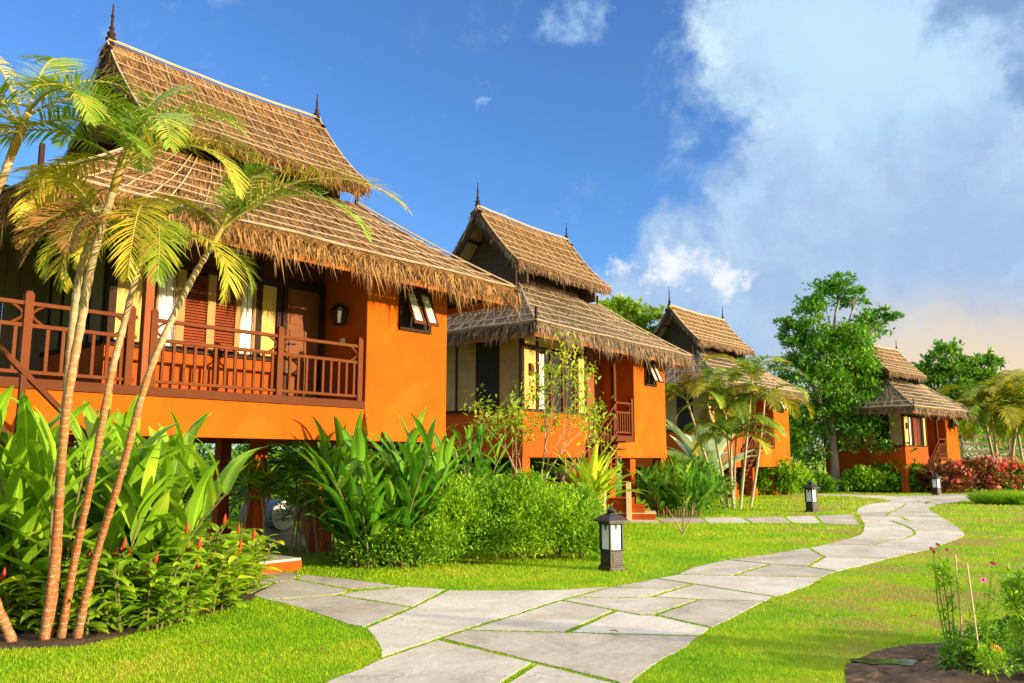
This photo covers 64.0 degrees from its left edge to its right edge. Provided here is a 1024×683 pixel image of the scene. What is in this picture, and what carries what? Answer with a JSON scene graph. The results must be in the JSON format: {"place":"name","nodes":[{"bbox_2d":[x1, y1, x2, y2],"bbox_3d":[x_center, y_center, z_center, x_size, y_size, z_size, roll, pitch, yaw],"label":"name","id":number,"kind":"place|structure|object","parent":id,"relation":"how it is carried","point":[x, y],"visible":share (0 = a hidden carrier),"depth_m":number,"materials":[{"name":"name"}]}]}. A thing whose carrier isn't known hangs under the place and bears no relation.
{"place":"outdoors","nodes":[
{"label":"outdoors","id":0,"kind":"place"},
{"bbox_2d":[73,441,196,467],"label":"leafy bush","id":1,"kind":"object","parent":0,"point":[76,444],"depth_m":20.79,"materials":[{"name":"green plant"}]},
{"bbox_2d":[311,509,333,555],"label":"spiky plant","id":2,"kind":"object","parent":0,"point":[328,540],"visible":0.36,"depth_m":13.85,"materials":[{"name":"green plant"}]},
{"bbox_2d":[0,461,1023,682],"bbox_3d":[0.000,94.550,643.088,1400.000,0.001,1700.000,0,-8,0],"label":"ground","id":3,"kind":"structure","parent":0,"point":[697,672],"depth_m":8.87,"materials":[{"name":"green plant"}]},
{"bbox_2d":[0,587,265,648],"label":"soil bed","id":4,"kind":"object","parent":3,"relation":"on","point":[29,638],"visible":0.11,"depth_m":7.42,"materials":[{"name":"brown soil"}]},
{"bbox_2d":[0,51,153,641],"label":"palm tree","id":5,"kind":"object","parent":4,"relation":"on","point":[92,116],"visible":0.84,"depth_m":6.48,"materials":[{"name":"green plant"}]},
{"bbox_2d":[7,159,167,636],"bbox_3d":[-3.549,0.627,6.872,1.375,3.955,1.791,0,-8,0],"label":"palm tree","id":6,"kind":"object","parent":4,"relation":"on","point":[63,216],"visible":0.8,"depth_m":6.79,"materials":[{"name":"green plant"}]},
{"bbox_2d":[0,385,267,624],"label":"ginger plant","id":7,"kind":"object","parent":4,"relation":"on","point":[151,509],"visible":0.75,"depth_m":8.15,"materials":[{"name":"green plant"}]},
{"bbox_2d":[0,71,273,640],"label":"palm tree","id":8,"kind":"object","parent":4,"relation":"on","point":[133,126],"visible":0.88,"depth_m":6.75,"materials":[{"name":"green plant"}]},
{"bbox_2d":[0,514,283,634],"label":"flowering shrub","id":9,"kind":"object","parent":4,"relation":"on","point":[225,569],"visible":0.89,"depth_m":7.88,"materials":[{"name":"green plant"}]},
{"bbox_2d":[33,195,257,637],"bbox_3d":[-3.187,0.603,6.907,1.891,4.004,2.004,0,-8,0],"label":"palm tree","id":10,"kind":"object","parent":4,"relation":"on","point":[142,252],"visible":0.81,"depth_m":6.89,"materials":[{"name":"green plant"}]},
{"bbox_2d":[72,160,412,638],"bbox_3d":[-2.488,0.468,7.164,3.150,4.348,1.134,-2,-9,15],"label":"palm tree","id":11,"kind":"object","parent":4,"relation":"on","point":[224,220],"visible":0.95,"depth_m":7.18,"materials":[{"name":"green plant"}]},
{"bbox_2d":[183,449,230,513],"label":"leafy bush","id":12,"kind":"object","parent":3,"relation":"on","point":[186,496],"depth_m":21.25,"materials":[{"name":"green plant"}]},
{"bbox_2d":[182,444,301,518],"bbox_3d":[-6.806,3.604,21.292,4.257,2.173,3.081,-4,-9,24],"label":"leafy bush","id":13,"kind":"object","parent":3,"relation":"on","point":[233,501],"visible":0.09,"depth_m":20.95,"materials":[{"name":"green plant"}]},
{"bbox_2d":[193,443,302,521],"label":"leafy bush","id":14,"kind":"object","parent":3,"relation":"on","point":[204,449],"visible":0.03,"depth_m":23.02,"materials":[{"name":"green plant"}]},
{"bbox_2d":[214,440,300,550],"bbox_3d":[-4.252,2.564,13.713,1.537,2.052,1.470,-4,-9,28],"label":"fan palm","id":15,"kind":"object","parent":3,"relation":"on","point":[247,477],"visible":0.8,"depth_m":13.53,"materials":[{"name":"green plant"}]},
{"bbox_2d":[0,3,528,598],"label":"thatched house","id":16,"kind":"structure","parent":3,"relation":"on","point":[340,317],"depth_m":13.03,"materials":[{"name":"orange paint"}]},
{"bbox_2d":[156,267,256,354],"bbox_3d":[-4.812,-0.456,12.922,0.110,1.220,1.680,-7,-11,40],"label":"window","id":17,"kind":"structure","parent":16,"relation":"in","point":[201,305],"depth_m":12.91,"materials":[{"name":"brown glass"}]},
{"bbox_2d":[282,279,324,397],"bbox_3d":[-3.619,0.017,14.153,0.112,2.105,0.840,-7,-11,40],"label":"door","id":18,"kind":"structure","parent":16,"relation":"in","point":[302,311],"depth_m":14.17,"materials":[{"name":"brown wood"}]},
{"bbox_2d":[240,499,304,547],"bbox_3d":[-4.720,3.478,15.866,1.400,0.855,0.760,-7,-11,41],"label":"air conditioner unit","id":19,"kind":"object","parent":3,"relation":"on","point":[283,530],"visible":0.54,"depth_m":15.46,"materials":[{"name":"white plastic"}]},
{"bbox_2d":[259,554,301,572],"bbox_3d":[-3.861,3.249,11.895,0.900,0.172,1.300,-7,-11,40],"label":"concrete step","id":20,"kind":"object","parent":3,"relation":"on","point":[282,563],"visible":0.3,"depth_m":11.90,"materials":[{"name":"orange paint"}]},
{"bbox_2d":[267,439,326,555],"bbox_3d":[-3.538,2.597,14.138,1.632,2.115,1.751,-6,-10,34],"label":"fan palm","id":21,"kind":"object","parent":3,"relation":"on","point":[303,496],"visible":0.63,"depth_m":13.84,"materials":[{"name":"green plant"}]},
{"bbox_2d":[236,444,396,509],"bbox_3d":[-5.458,3.416,23.878,6.630,3.285,3.984,0,-8,0],"label":"leafy bush","id":22,"kind":"object","parent":3,"relation":"on","point":[299,454],"depth_m":23.12,"materials":[{"name":"green plant"}]},
{"bbox_2d":[308,442,380,549],"bbox_3d":[-2.821,2.608,14.769,1.653,2.270,1.520,6,-10,-34],"label":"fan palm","id":23,"kind":"object","parent":3,"relation":"on","point":[333,445],"visible":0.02,"depth_m":14.71,"materials":[{"name":"green plant"}]},
{"bbox_2d":[285,406,482,568],"bbox_3d":[-2.011,2.213,12.764,2.703,2.477,2.856,-4,-9,26],"label":"ginger plant","id":24,"kind":"object","parent":3,"relation":"on","point":[356,495],"visible":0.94,"depth_m":12.36,"materials":[{"name":"green plant"}]},
{"bbox_2d":[329,512,470,570],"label":"leafy bush","id":25,"kind":"object","parent":3,"relation":"on","point":[418,539],"visible":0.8,"depth_m":12.29,"materials":[{"name":"green plant"}]},
{"bbox_2d":[369,444,507,473],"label":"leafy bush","id":26,"kind":"object","parent":3,"relation":"on","point":[382,447],"depth_m":22.93,"materials":[{"name":"green plant"}]},
{"bbox_2d":[384,469,506,565],"bbox_3d":[-1.135,2.767,13.050,2.312,1.470,1.714,4,-9,-24],"label":"leafy bush","id":27,"kind":"object","parent":3,"relation":"on","point":[459,502],"visible":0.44,"depth_m":12.83,"materials":[{"name":"green plant"}]},
{"bbox_2d":[391,456,541,480],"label":"leafy bush","id":28,"kind":"object","parent":3,"relation":"on","point":[503,470],"visible":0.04,"depth_m":21.39,"materials":[{"name":"green plant"}]},
{"bbox_2d":[445,423,516,491],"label":"leafy plant","id":29,"kind":"object","parent":3,"relation":"on","point":[481,465],"visible":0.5,"depth_m":15.88,"materials":[{"name":"green plant"}]},
{"bbox_2d":[454,465,576,562],"bbox_3d":[-0.090,2.802,13.486,2.389,1.525,2.011,0,-8,0],"label":"leafy bush","id":30,"kind":"object","parent":3,"relation":"on","point":[515,498],"visible":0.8,"depth_m":13.13,"materials":[{"name":"green plant"}]},
{"bbox_2d":[453,323,616,490],"bbox_3d":[0.483,1.889,17.172,3.349,4.382,2.361,0,-8,0],"label":"tree","id":31,"kind":"object","parent":3,"relation":"on","point":[518,420],"visible":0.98,"depth_m":17.20,"materials":[{"name":"green plant"}]},
{"bbox_2d":[399,183,702,513],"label":"thatched house","id":32,"kind":"structure","parent":3,"relation":"on","point":[560,284],"depth_m":21.76,"materials":[{"name":"orange paint"}]},
{"bbox_2d":[539,352,575,411],"bbox_3d":[1.116,1.041,20.733,0.086,1.430,1.680,-6,-10,37],"label":"window","id":33,"kind":"structure","parent":32,"relation":"in","point":[561,404],"depth_m":20.79,"materials":[{"name":"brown wood"}]},
{"bbox_2d":[505,451,619,486],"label":"leafy bush","id":34,"kind":"object","parent":3,"relation":"on","point":[535,461],"visible":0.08,"depth_m":23.63,"materials":[{"name":"green plant"}]},
{"bbox_2d":[517,478,630,559],"bbox_3d":[0.831,2.927,13.619,2.285,1.316,1.900,0,-8,0],"label":"leafy bush","id":35,"kind":"object","parent":3,"relation":"on","point":[583,528],"visible":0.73,"depth_m":13.37,"materials":[{"name":"green plant"}]},
{"bbox_2d":[538,439,650,521],"bbox_3d":[1.734,3.038,17.068,2.283,2.069,2.373,-7,-11,39],"label":"spiky plant","id":36,"kind":"object","parent":3,"relation":"on","point":[587,473],"visible":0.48,"depth_m":16.89,"materials":[{"name":"green plant"}]},
{"bbox_2d":[604,492,605,512],"bbox_3d":[1.830,3.458,16.172,0.065,0.981,0.045,0,-8,0],"label":"garden stake","id":37,"kind":"object","parent":3,"relation":"on","point":[605,501],"visible":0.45,"depth_m":16.20,"materials":[{"name":"beige wood"}]},
{"bbox_2d":[593,506,628,571],"bbox_3d":[1.470,2.898,12.120,0.381,0.930,0.381,5,-10,-32],"label":"garden lantern","id":38,"kind":"object","parent":3,"relation":"on","point":[611,534],"visible":1,"depth_m":12.03,"materials":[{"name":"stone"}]},
{"bbox_2d":[600,482,655,519],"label":"concrete steps","id":39,"kind":"structure","parent":3,"relation":"on","point":[628,507],"depth_m":22.16,"materials":[{"name":"orange paint"}]},
{"bbox_2d":[599,294,667,494],"bbox_3d":[5.639,2.296,37.304,5.612,9.341,4.330,3,-9,-17],"label":"leafy tree","id":40,"kind":"object","parent":3,"relation":"on","point":[625,308],"visible":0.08,"depth_m":37.52,"materials":[{"name":"green plant"}]},
{"bbox_2d":[627,455,719,517],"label":"leafy plant","id":41,"kind":"object","parent":3,"relation":"on","point":[663,488],"visible":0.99,"depth_m":23.11,"materials":[{"name":"green plant"}]},
{"bbox_2d":[665,497,694,534],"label":"sapling","id":42,"kind":"object","parent":3,"relation":"on","point":[683,532],"visible":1,"depth_m":17.75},
{"bbox_2d":[617,458,757,491],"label":"leafy bush","id":43,"kind":"object","parent":3,"relation":"on","point":[724,471],"visible":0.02,"depth_m":38.69,"materials":[{"name":"green plant"}]},
{"bbox_2d":[638,449,738,514],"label":"leafy bush","id":44,"kind":"object","parent":3,"relation":"on","point":[704,466],"visible":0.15,"depth_m":24.86,"materials":[{"name":"green plant"}]},
{"bbox_2d":[666,418,756,474],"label":"pale plant","id":45,"kind":"object","parent":3,"relation":"on","point":[709,446],"visible":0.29,"depth_m":31.24,"materials":[{"name":"green plant"}]},
{"bbox_2d":[635,292,810,499],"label":"thatched house","id":46,"kind":"structure","parent":3,"relation":"on","point":[704,335],"depth_m":36.02,"materials":[{"name":"orange paint"}]},
{"bbox_2d":[665,354,814,507],"bbox_3d":[7.277,3.015,27.980,6.181,5.272,3.730,0,-8,0],"label":"palm clump","id":47,"kind":"object","parent":3,"relation":"on","point":[727,424],"visible":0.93,"depth_m":27.81,"materials":[{"name":"plant"}]},
{"bbox_2d":[736,456,820,494],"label":"leafy bush","id":48,"kind":"object","parent":3,"relation":"on","point":[785,474],"visible":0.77,"depth_m":37.55,"materials":[{"name":"green plant"}]},
{"bbox_2d":[789,422,823,470],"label":"leafy bush","id":49,"kind":"object","parent":3,"relation":"on","point":[808,449],"visible":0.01,"depth_m":45.63,"materials":[{"name":"green plant"}]},
{"bbox_2d":[790,402,825,471],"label":"leafy bush","id":50,"kind":"object","parent":3,"relation":"on","point":[815,468],"visible":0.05,"depth_m":46.57,"materials":[{"name":"green plant"}]},
{"bbox_2d":[801,480,819,511],"bbox_3d":[9.330,4.817,25.574,0.402,0.980,0.402,6,-10,-35],"label":"garden lantern","id":51,"kind":"object","parent":3,"relation":"on","point":[811,494],"visible":1,"depth_m":25.49,"materials":[{"name":"metal"}]},
{"bbox_2d":[795,466,838,492],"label":"leafy bush","id":52,"kind":"object","parent":3,"relation":"on","point":[825,482],"visible":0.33,"depth_m":39.81,"materials":[{"name":"green plant"}]},
{"bbox_2d":[766,270,922,491],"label":"leafy tree","id":53,"kind":"object","parent":3,"relation":"on","point":[836,376],"visible":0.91,"depth_m":41.67,"materials":[{"name":"green plant"}]},
{"bbox_2d":[836,463,896,492],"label":"leafy bush","id":54,"kind":"object","parent":3,"relation":"on","point":[857,479],"visible":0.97,"depth_m":40.25,"materials":[{"name":"green plant"}]},
{"bbox_2d":[804,345,980,492],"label":"thatched house","id":55,"kind":"structure","parent":3,"relation":"on","point":[925,417],"depth_m":41.81,"materials":[{"name":"orange paint"}]},
{"bbox_2d":[909,417,922,445],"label":"window","id":56,"kind":"structure","parent":55,"relation":"in","point":[915,423],"depth_m":41.29,"materials":[{"name":"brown wood"}]},
{"bbox_2d":[867,457,931,492],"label":"leafy bush","id":57,"kind":"object","parent":3,"relation":"on","point":[898,479],"visible":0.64,"depth_m":40.11,"materials":[{"name":"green plant"}]},
{"bbox_2d":[843,641,1023,682],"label":"soil pit","id":58,"kind":"object","parent":3,"relation":"on","point":[924,668],"visible":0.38,"depth_m":6.21,"materials":[{"name":"brown soil"}]},
{"bbox_2d":[851,658,916,664],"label":"puddle","id":59,"kind":"object","parent":58,"relation":"on","point":[887,661],"visible":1,"depth_m":6.53,"materials":[{"name":"grey liquid"}]},
{"bbox_2d":[925,543,964,655],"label":"flower plant","id":60,"kind":"object","parent":58,"relation":"on","point":[946,566],"visible":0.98,"depth_m":6.77,"materials":[{"name":"green plant"}]},
{"bbox_2d":[954,554,962,638],"bbox_3d":[3.715,2.186,6.807,0.021,0.820,0.013,0,-8,0],"label":"garden stake","id":61,"kind":"object","parent":58,"relation":"on","point":[959,600],"visible":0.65,"depth_m":6.80,"materials":[{"name":"beige wood"}]},
{"bbox_2d":[936,637,984,669],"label":"garden weed","id":62,"kind":"object","parent":58,"relation":"on","point":[955,661],"visible":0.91,"depth_m":6.25,"materials":[{"name":"green plant"}]},
{"bbox_2d":[966,563,978,647],"bbox_3d":[3.595,2.135,6.380,0.061,0.801,0.013,0,-8,0],"label":"garden stake","id":63,"kind":"object","parent":58,"relation":"on","point":[972,604],"visible":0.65,"depth_m":6.39,"materials":[{"name":"beige wood"}]},
{"bbox_2d":[940,619,1023,652],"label":"garden weed","id":64,"kind":"object","parent":58,"relation":"on","point":[968,632],"visible":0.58,"depth_m":6.82,"materials":[{"name":"green plant"}]},
{"bbox_2d":[964,561,1002,648],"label":"flower plant","id":65,"kind":"object","parent":58,"relation":"on","point":[986,626],"visible":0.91,"depth_m":6.46,"materials":[{"name":"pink plant"}]},
{"bbox_2d":[968,642,1023,680],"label":"flower plant","id":66,"kind":"object","parent":58,"relation":"on","point":[993,652],"visible":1,"depth_m":5.96,"materials":[{"name":"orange plant"}]},
{"bbox_2d":[981,562,1023,648],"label":"flower plant","id":67,"kind":"object","parent":58,"relation":"on","point":[1012,585],"visible":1,"depth_m":6.52,"materials":[{"name":"green plant"}]},
{"bbox_2d":[988,613,1023,641],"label":"garden weed","id":68,"kind":"object","parent":58,"relation":"on","point":[1002,621],"visible":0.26,"depth_m":7.16,"materials":[{"name":"green plant"}]},
{"bbox_2d":[989,642,1023,673],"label":"garden weed","id":69,"kind":"object","parent":58,"relation":"on","point":[1018,653],"visible":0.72,"depth_m":6.08,"materials":[{"name":"green plant"}]},
{"bbox_2d":[912,460,977,492],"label":"flowering shrub","id":70,"kind":"object","parent":3,"relation":"on","point":[956,476],"visible":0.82,"depth_m":39.32,"materials":[{"name":"red plant"}]},
{"bbox_2d":[910,336,1010,459],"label":"leafy tree","id":71,"kind":"object","parent":3,"relation":"on","point":[946,369],"visible":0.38,"depth_m":63.76,"materials":[{"name":"green plant"}]},
{"bbox_2d":[940,454,1008,492],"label":"flowering shrub","id":72,"kind":"object","parent":3,"relation":"on","point":[980,466],"visible":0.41,"depth_m":39.93,"materials":[{"name":"red plant"}]},
{"bbox_2d":[935,372,1023,488],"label":"palm tree","id":73,"kind":"object","parent":3,"relation":"on","point":[991,409],"visible":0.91,"depth_m":45.22,"materials":[{"name":"green plant"}]},
{"bbox_2d":[957,416,1023,460],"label":"leafy bush","id":74,"kind":"object","parent":3,"relation":"on","point":[986,440],"visible":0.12,"depth_m":58.91,"materials":[{"name":"green plant"}]},
{"bbox_2d":[959,425,1023,457],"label":"leafy bush","id":75,"kind":"object","parent":3,"relation":"on","point":[972,456],"visible":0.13,"depth_m":60.14,"materials":[{"name":"green plant"}]},
{"bbox_2d":[960,435,1023,459],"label":"slat fence","id":76,"kind":"object","parent":3,"relation":"on","point":[1009,443],"visible":0.46,"depth_m":55.48,"materials":[{"name":"beige wood"}]},
{"bbox_2d":[964,488,1023,504],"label":"grass tuft","id":77,"kind":"object","parent":3,"relation":"on","point":[1012,497],"visible":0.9,"depth_m":29.61,"materials":[{"name":"green plant"}]},
{"bbox_2d":[967,368,1023,462],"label":"palm tree","id":78,"kind":"object","parent":3,"relation":"on","point":[1020,430],"visible":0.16,"depth_m":47.44,"materials":[{"name":"green plant"}]},
{"bbox_2d":[976,453,1023,491],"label":"flowering shrub","id":79,"kind":"object","parent":3,"relation":"on","point":[1014,469],"visible":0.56,"depth_m":40.29,"materials":[{"name":"red plant"}]},
{"bbox_2d":[1002,480,1023,491],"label":"flowering shrub","id":80,"kind":"object","parent":3,"relation":"on","point":[1020,489],"visible":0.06,"depth_m":40.84,"materials":[{"name":"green plant"}]},
{"bbox_2d":[0,0,1023,460],"label":"sky","id":81,"kind":"structure","parent":0,"point":[732,155],"materials":[{"name":"blue"}]},
{"bbox_2d":[250,493,974,682],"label":"path","id":82,"kind":"structure","parent":0,"point":[618,657],"depth_m":8.82,"materials":[{"name":"stone"}]},
{"bbox_2d":[929,472,942,494],"bbox_3d":[19.630,6.570,37.950,0.430,1.050,0.430,5,-9,-30],"label":"garden lantern","id":83,"kind":"object","parent":82,"relation":"on","point":[936,483],"visible":1,"depth_m":37.86,"materials":[{"name":"metal"}]}
]}

